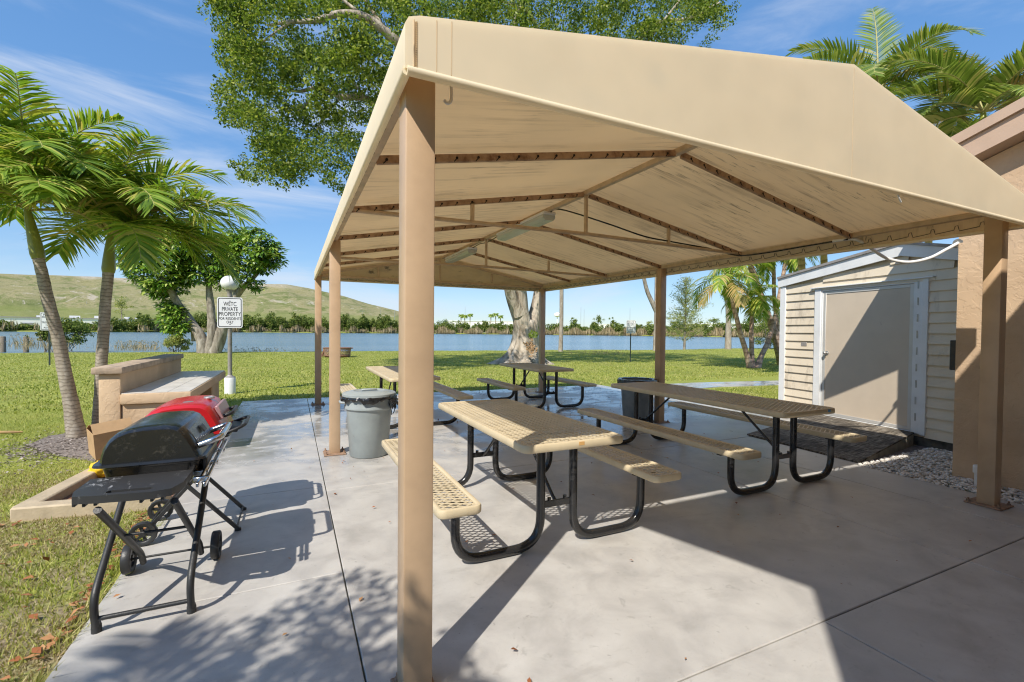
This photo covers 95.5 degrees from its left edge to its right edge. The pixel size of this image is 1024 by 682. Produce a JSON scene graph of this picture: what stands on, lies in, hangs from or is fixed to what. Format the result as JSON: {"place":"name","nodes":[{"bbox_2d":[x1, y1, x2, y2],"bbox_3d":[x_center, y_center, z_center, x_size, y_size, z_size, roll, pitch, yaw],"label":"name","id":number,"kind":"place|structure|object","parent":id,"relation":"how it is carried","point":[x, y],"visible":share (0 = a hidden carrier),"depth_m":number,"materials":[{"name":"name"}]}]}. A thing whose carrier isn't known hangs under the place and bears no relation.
{"place":"outdoors","nodes":[
{"label":"outdoors","id":0,"kind":"place"},
{"bbox_2d":[28,433,96,461],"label":"mulch ground","id":1,"kind":"structure","parent":0,"point":[70,448],"depth_m":5.65,"materials":[{"name":"grey gravel"}]},
{"bbox_2d":[88,460,104,477],"bbox_3d":[-3.962,1.227,4.511,0.244,0.190,0.230,0,1,-25],"label":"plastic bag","id":2,"kind":"object","parent":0,"point":[99,473],"visible":0.29,"depth_m":4.43,"materials":[{"name":"yellow plastic"}]},
{"bbox_2d":[86,417,131,459],"bbox_3d":[-3.949,0.944,4.573,0.276,0.372,0.333,1,1,37],"label":"cardboard box","id":3,"kind":"object","parent":2,"relation":"on","point":[99,435],"visible":0.65,"depth_m":4.45,"materials":[{"name":"brown cardboard"}]},
{"bbox_2d":[91,354,225,423],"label":"barbecue island","id":4,"kind":"structure","parent":0,"point":[136,390],"depth_m":5.16,"materials":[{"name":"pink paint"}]},
{"bbox_2d":[0,274,398,322],"bbox_3d":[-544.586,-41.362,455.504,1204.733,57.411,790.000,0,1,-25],"label":"hill","id":5,"kind":"structure","parent":0,"point":[73,295],"depth_m":457.96,"materials":[{"name":"green plant"}]},
{"bbox_2d":[0,332,773,352],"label":"water","id":6,"kind":"structure","parent":0,"point":[291,342],"depth_m":74.14,"materials":[{"name":"blue liquid"}]},
{"bbox_2d":[0,336,5,351],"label":"mooring post","id":7,"kind":"object","parent":6,"relation":"in","point":[3,343],"visible":0.75,"depth_m":32.90,"materials":[{"name":"brown wood"}]},
{"bbox_2d":[22,335,29,351],"bbox_3d":[-34.504,0.320,32.981,0.369,1.524,0.390,0,1,-25],"label":"mooring post","id":8,"kind":"object","parent":6,"relation":"in","point":[25,338],"visible":0.62,"depth_m":32.90,"materials":[{"name":"brown wood"}]},
{"bbox_2d":[0,329,1005,681],"bbox_3d":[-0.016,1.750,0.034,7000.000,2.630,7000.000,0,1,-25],"label":"ground","id":9,"kind":"structure","parent":0,"point":[20,461],"depth_m":10.84,"materials":[{"name":"green plant"}]},
{"bbox_2d":[0,431,22,433],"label":"dead frond","id":10,"kind":"object","parent":9,"relation":"on","point":[7,432],"visible":1,"depth_m":6.32,"materials":[{"name":"beige plant"}]},
{"bbox_2d":[35,326,52,351],"bbox_3d":[-33.089,-0.199,33.319,1.383,2.090,1.400,0,1,-25],"label":"shore bush","id":11,"kind":"object","parent":9,"relation":"on","point":[41,332],"visible":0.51,"depth_m":32.87,"materials":[{"name":"green plant"}]},
{"bbox_2d":[0,428,89,475],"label":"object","id":12,"kind":"object","parent":9,"relation":"on","point":[33,451],"visible":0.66,"depth_m":5.46,"materials":[{"name":"brown plant"}]},
{"bbox_2d":[40,312,50,364],"bbox_3d":[-18.018,-0.072,18.090,0.500,2.085,0.052,0,1,-31],"label":"lawn sign","id":13,"kind":"object","parent":9,"relation":"on","point":[43,324],"visible":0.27,"depth_m":18.01,"materials":[{"name":"white metal"}]},
{"bbox_2d":[39,317,96,351],"bbox_3d":[-31.972,-0.472,33.599,2.844,2.649,2.261,1,1,6],"label":"shore bush","id":14,"kind":"object","parent":9,"relation":"on","point":[76,328],"visible":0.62,"depth_m":33.48,"materials":[{"name":"green plant"}]},
{"bbox_2d":[0,315,151,325],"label":"warehouse","id":15,"kind":"structure","parent":9,"relation":"on","point":[30,320],"depth_m":272.03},
{"bbox_2d":[0,507,157,679],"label":"leaf litter","id":16,"kind":"object","parent":9,"relation":"on","point":[40,649],"visible":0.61,"depth_m":2.35,"materials":[{"name":"brown plant"}]},
{"bbox_2d":[0,65,176,438],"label":"christmas palm","id":17,"kind":"object","parent":9,"relation":"on","point":[18,142],"visible":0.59,"depth_m":5.68,"materials":[{"name":"green plant"}]},
{"bbox_2d":[10,468,172,521],"bbox_3d":[-3.589,1.322,4.260,1.016,0.155,1.550,0,1,-25],"label":"planting bed","id":18,"kind":"object","parent":9,"relation":"on","point":[55,501],"visible":0.35,"depth_m":3.65,"materials":[{"name":"concrete"}]},
{"bbox_2d":[0,401,237,681],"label":"grass","id":19,"kind":"structure","parent":9,"relation":"on","point":[39,608],"depth_m":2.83,"materials":[{"name":"green plant"}]},
{"bbox_2d":[113,296,133,318],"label":"tree","id":20,"kind":"object","parent":9,"relation":"on","point":[119,305],"visible":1,"depth_m":299.79,"materials":[{"name":"green plant"}]},
{"bbox_2d":[20,401,240,681],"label":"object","id":21,"kind":"structure","parent":9,"relation":"on","point":[113,581],"depth_m":2.34,"materials":[{"name":"plant"}]},
{"bbox_2d":[0,117,265,424],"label":"christmas palm","id":22,"kind":"object","parent":9,"relation":"on","point":[124,209],"visible":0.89,"depth_m":6.19,"materials":[{"name":"green plant"}]},
{"bbox_2d":[163,334,192,351],"bbox_3d":[-22.320,0.230,31.030,1.705,1.521,1.653,0,1,-25],"label":"shore bush","id":23,"kind":"object","parent":9,"relation":"on","point":[178,341],"visible":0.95,"depth_m":30.84,"materials":[{"name":"green plant"}]},
{"bbox_2d":[115,219,289,352],"bbox_3d":[-19.105,-3.356,28.262,11.222,8.740,4.371,1,1,3],"label":"umbrella tree","id":24,"kind":"object","parent":9,"relation":"on","point":[259,261],"visible":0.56,"depth_m":27.75,"materials":[{"name":"green plant"}]},
{"bbox_2d":[220,276,238,393],"bbox_3d":[-6.410,-0.125,10.557,0.370,2.713,0.370,0,1,-25],"label":"lamp post","id":25,"kind":"object","parent":9,"relation":"on","point":[230,286],"visible":0.82,"depth_m":10.50,"materials":[{"name":"white metal"}]},
{"bbox_2d":[217,297,242,327],"bbox_3d":[-6.374,-0.642,10.499,0.500,0.690,0.008,0,1,-22],"label":"warning sign","id":26,"kind":"object","parent":25,"relation":"attached to","point":[229,312],"visible":1,"depth_m":10.50,"materials":[{"name":"white metal"}]},
{"bbox_2d":[0,333,639,354],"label":"shore weeds","id":27,"kind":"object","parent":9,"relation":"on","point":[133,348],"visible":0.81,"depth_m":31.23,"materials":[{"name":"green plant"}]},
{"bbox_2d":[321,347,352,356],"bbox_3d":[-9.552,0.602,25.393,1.471,0.505,1.471,1,1,7],"label":"bench","id":28,"kind":"object","parent":9,"relation":"on","point":[324,352],"visible":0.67,"depth_m":25.08,"materials":[{"name":"beige"}]},
{"bbox_2d":[0,320,766,336],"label":"reeds","id":29,"kind":"object","parent":9,"relation":"on","point":[577,331],"visible":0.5,"depth_m":305.08,"materials":[{"name":"plant"}]},
{"bbox_2d":[0,311,768,336],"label":"mangrove thicket","id":30,"kind":"object","parent":9,"relation":"on","point":[346,323],"visible":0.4,"depth_m":305.05,"materials":[{"name":"green plant"}]},
{"bbox_2d":[0,348,778,413],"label":"lawn grass","id":31,"kind":"structure","parent":9,"relation":"on","point":[259,375],"depth_m":17.36,"materials":[{"name":"green plant"}]},
{"bbox_2d":[196,0,741,364],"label":"ficus tree","id":32,"kind":"object","parent":9,"relation":"on","point":[252,56],"visible":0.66,"depth_m":14.07,"materials":[{"name":"green plant"}]},
{"bbox_2d":[448,320,512,327],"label":"warehouse","id":33,"kind":"structure","parent":9,"relation":"on","point":[471,323],"depth_m":453.67,"materials":[{"name":"white"}]},
{"bbox_2d":[558,289,563,351],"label":"tall palm","id":34,"kind":"object","parent":9,"relation":"on","point":[560,347],"visible":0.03,"depth_m":35.28,"materials":[{"name":"grey plant"}]},
{"bbox_2d":[593,315,604,324],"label":"tree","id":35,"kind":"object","parent":9,"relation":"on","point":[599,319],"visible":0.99,"depth_m":429.34,"materials":[{"name":"green plant"}]},
{"bbox_2d":[626,320,635,360],"bbox_3d":[5.998,0.019,23.442,0.460,2.125,0.054,1,1,10],"label":"lawn sign","id":36,"kind":"object","parent":9,"relation":"on","point":[630,326],"visible":1,"depth_m":23.41,"materials":[{"name":"white metal"}]},
{"bbox_2d":[642,277,655,350],"bbox_3d":[12.063,-4.698,38.586,4.027,11.185,3.932,1,1,14],"label":"bare trunk","id":37,"kind":"object","parent":9,"relation":"on","point":[650,299],"visible":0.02,"depth_m":38.33,"materials":[{"name":"grey plant"}]},
{"bbox_2d":[666,276,713,349],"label":"pine tree","id":38,"kind":"object","parent":9,"relation":"on","point":[685,309],"visible":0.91,"depth_m":42.33,"materials":[{"name":"green plant"}]},
{"bbox_2d":[708,318,719,322],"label":"tree","id":39,"kind":"object","parent":9,"relation":"on","point":[714,319],"visible":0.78,"depth_m":419.48,"materials":[{"name":"green plant"}]},
{"bbox_2d":[688,323,756,327],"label":"warehouse","id":40,"kind":"structure","parent":9,"relation":"on","point":[711,324],"depth_m":353.44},
{"bbox_2d":[708,266,748,348],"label":"palm tree","id":41,"kind":"object","parent":9,"relation":"on","point":[728,342],"visible":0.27,"depth_m":43.78,"materials":[{"name":"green plant"}]},
{"bbox_2d":[685,263,772,367],"bbox_3d":[9.096,-1.097,19.422,3.272,4.796,3.242,0,1,-25],"label":"christmas palm","id":42,"kind":"object","parent":9,"relation":"on","point":[722,285],"visible":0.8,"depth_m":19.17,"materials":[{"name":"green plant"}]},
{"bbox_2d":[713,262,779,353],"bbox_3d":[10.772,-2.169,20.515,4.808,7.001,3.504,1,1,3],"label":"christmas palm","id":43,"kind":"object","parent":9,"relation":"on","point":[776,334],"visible":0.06,"depth_m":21.39,"materials":[{"name":"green plant"}]},
{"bbox_2d":[710,260,782,364],"bbox_3d":[10.845,-2.234,21.233,4.216,7.026,3.420,1,1,11],"label":"christmas palm","id":44,"kind":"object","parent":9,"relation":"on","point":[776,354],"visible":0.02,"depth_m":22.24,"materials":[{"name":"brown plant"}]},
{"bbox_2d":[720,284,780,367],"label":"christmas palm","id":45,"kind":"object","parent":9,"relation":"on","point":[757,307],"visible":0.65,"depth_m":19.92,"materials":[{"name":"green plant"}]},
{"bbox_2d":[754,316,779,348],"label":"shore bush","id":46,"kind":"object","parent":9,"relation":"on","point":[762,329],"visible":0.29,"depth_m":45.82,"materials":[{"name":"green plant"}]},
{"bbox_2d":[738,257,819,333],"bbox_3d":[12.723,-1.947,22.891,3.592,6.351,3.615,0,1,-25],"label":"christmas palm","id":47,"kind":"object","parent":9,"relation":"on","point":[772,270],"visible":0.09,"depth_m":22.74,"materials":[{"name":"green plant"}]},
{"bbox_2d":[755,256,819,367],"bbox_3d":[12.260,-1.835,20.914,2.891,6.284,2.865,1,1,18],"label":"christmas palm","id":48,"kind":"object","parent":9,"relation":"on","point":[762,353],"visible":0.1,"depth_m":20.47,"materials":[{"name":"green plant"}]},
{"bbox_2d":[798,258,805,270],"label":"areca palm","id":49,"kind":"object","parent":9,"relation":"on","point":[801,264],"depth_m":15.15,"materials":[{"name":"green plant"}]},
{"bbox_2d":[820,255,827,263],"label":"areca palm","id":50,"kind":"object","parent":9,"relation":"on","point":[823,258],"visible":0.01,"depth_m":15.55,"materials":[{"name":"green plant"}]},
{"bbox_2d":[777,242,957,451],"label":"garden shed","id":51,"kind":"structure","parent":9,"relation":"on","point":[867,336],"depth_m":6.68,"materials":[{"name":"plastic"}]},
{"bbox_2d":[821,281,918,429],"bbox_3d":[5.193,0.192,6.846,0.099,2.008,1.395,0,1,-15],"label":"door","id":52,"kind":"structure","parent":51,"relation":"in","point":[868,332],"depth_m":6.79,"materials":[{"name":"metal"}]},
{"bbox_2d":[786,6,990,124],"bbox_3d":[9.086,-3.808,11.558,4.308,10.401,4.079,-1,2,-43],"label":"areca palm","id":53,"kind":"object","parent":9,"relation":"on","point":[883,75],"visible":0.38,"depth_m":11.22,"materials":[{"name":"green plant"}]},
{"bbox_2d":[877,41,1023,136],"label":"areca palm","id":54,"kind":"object","parent":9,"relation":"on","point":[964,85],"visible":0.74,"depth_m":9.47,"materials":[{"name":"green plant"}]},
{"bbox_2d":[923,99,1012,242],"bbox_3d":[11.318,-2.416,12.658,4.104,7.615,4.220,0,1,-25],"label":"areca palm","id":55,"kind":"object","parent":9,"relation":"on","point":[975,120],"visible":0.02,"depth_m":11.87,"materials":[{"name":"green plant"}]},
{"bbox_2d":[949,97,1023,491],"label":"clubhouse","id":56,"kind":"structure","parent":9,"relation":"on","point":[994,141],"depth_m":4.45,"materials":[{"name":"beige paint"}]},
{"bbox_2d":[832,238,958,263],"bbox_3d":[4.022,-0.954,4.861,1.134,0.291,0.157,1,1,17],"label":"conduit","id":57,"kind":"object","parent":56,"relation":"attached to","point":[875,251],"visible":0.95,"depth_m":4.85,"materials":[{"name":"white paint"}]},
{"bbox_2d":[0,0,1023,327],"label":"sky","id":58,"kind":"structure","parent":0,"point":[150,63],"materials":[{"name":"blue"}]},
{"bbox_2d":[45,385,1023,681],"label":"concrete floor","id":59,"kind":"structure","parent":0,"point":[931,579],"depth_m":2.75,"materials":[{"name":"grey concrete"}]},
{"bbox_2d":[72,411,231,634],"bbox_3d":[-1.903,0.905,2.563,0.561,0.935,0.985,0,1,-25],"label":"portable grill","id":60,"kind":"object","parent":59,"relation":"on","point":[162,456],"visible":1,"depth_m":2.39,"materials":[{"name":"black metal"}]},
{"bbox_2d":[128,395,250,546],"bbox_3d":[-2.308,0.879,3.397,0.671,0.938,0.608,0,1,-25],"label":"portable grill","id":61,"kind":"object","parent":59,"relation":"on","point":[212,410],"visible":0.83,"depth_m":3.27,"materials":[{"name":"red metal"}]},
{"bbox_2d":[339,388,397,458],"bbox_3d":[-1.658,0.933,5.392,0.662,0.764,0.623,0,1,-25],"label":"trash can","id":62,"kind":"object","parent":59,"relation":"on","point":[369,412],"visible":0.98,"depth_m":5.19,"materials":[{"name":"grey plastic"}]},
{"bbox_2d":[340,366,472,428],"bbox_3d":[-1.901,0.884,7.796,1.784,0.760,2.440,0,1,-25],"label":"picnic table","id":63,"kind":"object","parent":59,"relation":"on","point":[389,374],"visible":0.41,"depth_m":7.62,"materials":[{"name":"beige plastic"}]},
{"bbox_2d":[382,399,680,562],"bbox_3d":[0.018,0.981,3.727,1.784,0.760,1.842,0,1,-25],"label":"picnic table","id":64,"kind":"object","parent":59,"relation":"on","point":[545,425],"visible":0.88,"depth_m":3.23,"materials":[{"name":"beige plastic"}]},
{"bbox_2d":[397,388,666,421],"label":"wet leaves","id":65,"kind":"object","parent":59,"relation":"on","point":[554,403],"visible":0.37,"depth_m":9.61,"materials":[{"name":"brown plant"}]},
{"bbox_2d":[477,363,596,408],"bbox_3d":[0.440,0.876,9.315,1.784,0.760,1.830,0,1,-25],"label":"picnic table","id":66,"kind":"object","parent":59,"relation":"on","point":[529,367],"visible":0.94,"depth_m":8.99,"materials":[{"name":"beige plastic"}]},
{"bbox_2d":[114,433,980,681],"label":"slab leaves","id":67,"kind":"object","parent":59,"relation":"on","point":[513,648],"visible":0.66,"depth_m":2.90,"materials":[{"name":"brown plant"}]},
{"bbox_2d":[617,377,657,421],"bbox_3d":[1.993,0.953,7.427,0.658,0.710,0.624,0,1,-25],"label":"trash can","id":68,"kind":"object","parent":59,"relation":"on","point":[628,404],"visible":0.41,"depth_m":7.24,"materials":[{"name":"black plastic"}]},
{"bbox_2d":[311,16,1023,681],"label":"picnic canopy","id":69,"kind":"object","parent":59,"relation":"on","point":[723,154],"visible":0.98,"depth_m":3.11,"materials":[{"name":"paint"}]},
{"bbox_2d":[443,86,452,104],"bbox_3d":[-0.257,-0.996,1.870,0.043,0.092,0.013,0,1,-25],"label":"hook","id":70,"kind":"object","parent":69,"relation":"hanging from","point":[449,102],"visible":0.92,"depth_m":1.87,"materials":[{"name":"white paint"}]},
{"bbox_2d":[445,247,476,262],"bbox_3d":[-0.997,-1.658,8.914,0.180,0.150,1.400,0,1,-25],"label":"strip light","id":71,"kind":"object","parent":69,"relation":"attached to","point":[462,254],"visible":0.96,"depth_m":8.68,"materials":[{"name":"white paint"}]},
{"bbox_2d":[496,211,555,240],"bbox_3d":[0.154,-1.600,6.473,0.180,0.150,1.500,0,1,-25],"label":"strip light","id":72,"kind":"object","parent":69,"relation":"hanging from","point":[541,218],"visible":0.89,"depth_m":6.16,"materials":[{"name":"white paint"}]},
{"bbox_2d":[550,208,847,255],"bbox_3d":[2.104,-1.360,5.761,3.260,0.519,0.957,1,1,13],"label":"power cable","id":73,"kind":"object","parent":69,"relation":"hanging from","point":[691,244],"visible":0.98,"depth_m":5.55,"materials":[{"name":"black rubber"}]},
{"bbox_2d":[577,382,866,494],"bbox_3d":[2.146,0.971,5.239,1.784,0.760,2.442,0,1,-25],"label":"picnic table","id":74,"kind":"object","parent":59,"relation":"on","point":[776,409],"visible":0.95,"depth_m":4.64,"materials":[{"name":"beige plastic"}]},
{"bbox_2d":[674,380,778,388],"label":"path","id":75,"kind":"structure","parent":0,"point":[702,385],"depth_m":13.34,"materials":[{"name":"concrete"}]},
{"bbox_2d":[707,385,778,398],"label":"side grass","id":76,"kind":"structure","parent":0,"point":[754,388],"depth_m":11.88,"materials":[{"name":"green plant"}]},
{"bbox_2d":[750,436,967,491],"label":"gravel bed ground","id":77,"kind":"structure","parent":0,"point":[912,448],"depth_m":5.91,"materials":[{"name":"grey gravel"}]},
{"bbox_2d":[747,415,913,462],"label":"wooden ramp","id":78,"kind":"structure","parent":77,"relation":"on","point":[881,441],"depth_m":6.10,"materials":[{"name":"brown wood"}]},
{"bbox_2d":[858,447,1023,504],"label":"gravel","id":79,"kind":"structure","parent":77,"relation":"on","point":[928,464],"depth_m":5.00,"materials":[{"name":"grey gravel"}]},
{"bbox_2d":[973,464,976,484],"bbox_3d":[4.546,1.324,4.522,0.094,0.228,0.093,0,1,-25],"label":"pipe stub","id":80,"kind":"object","parent":79,"relation":"on","point":[975,472],"visible":0.33,"depth_m":4.52,"materials":[{"name":"white paint"}]}
]}

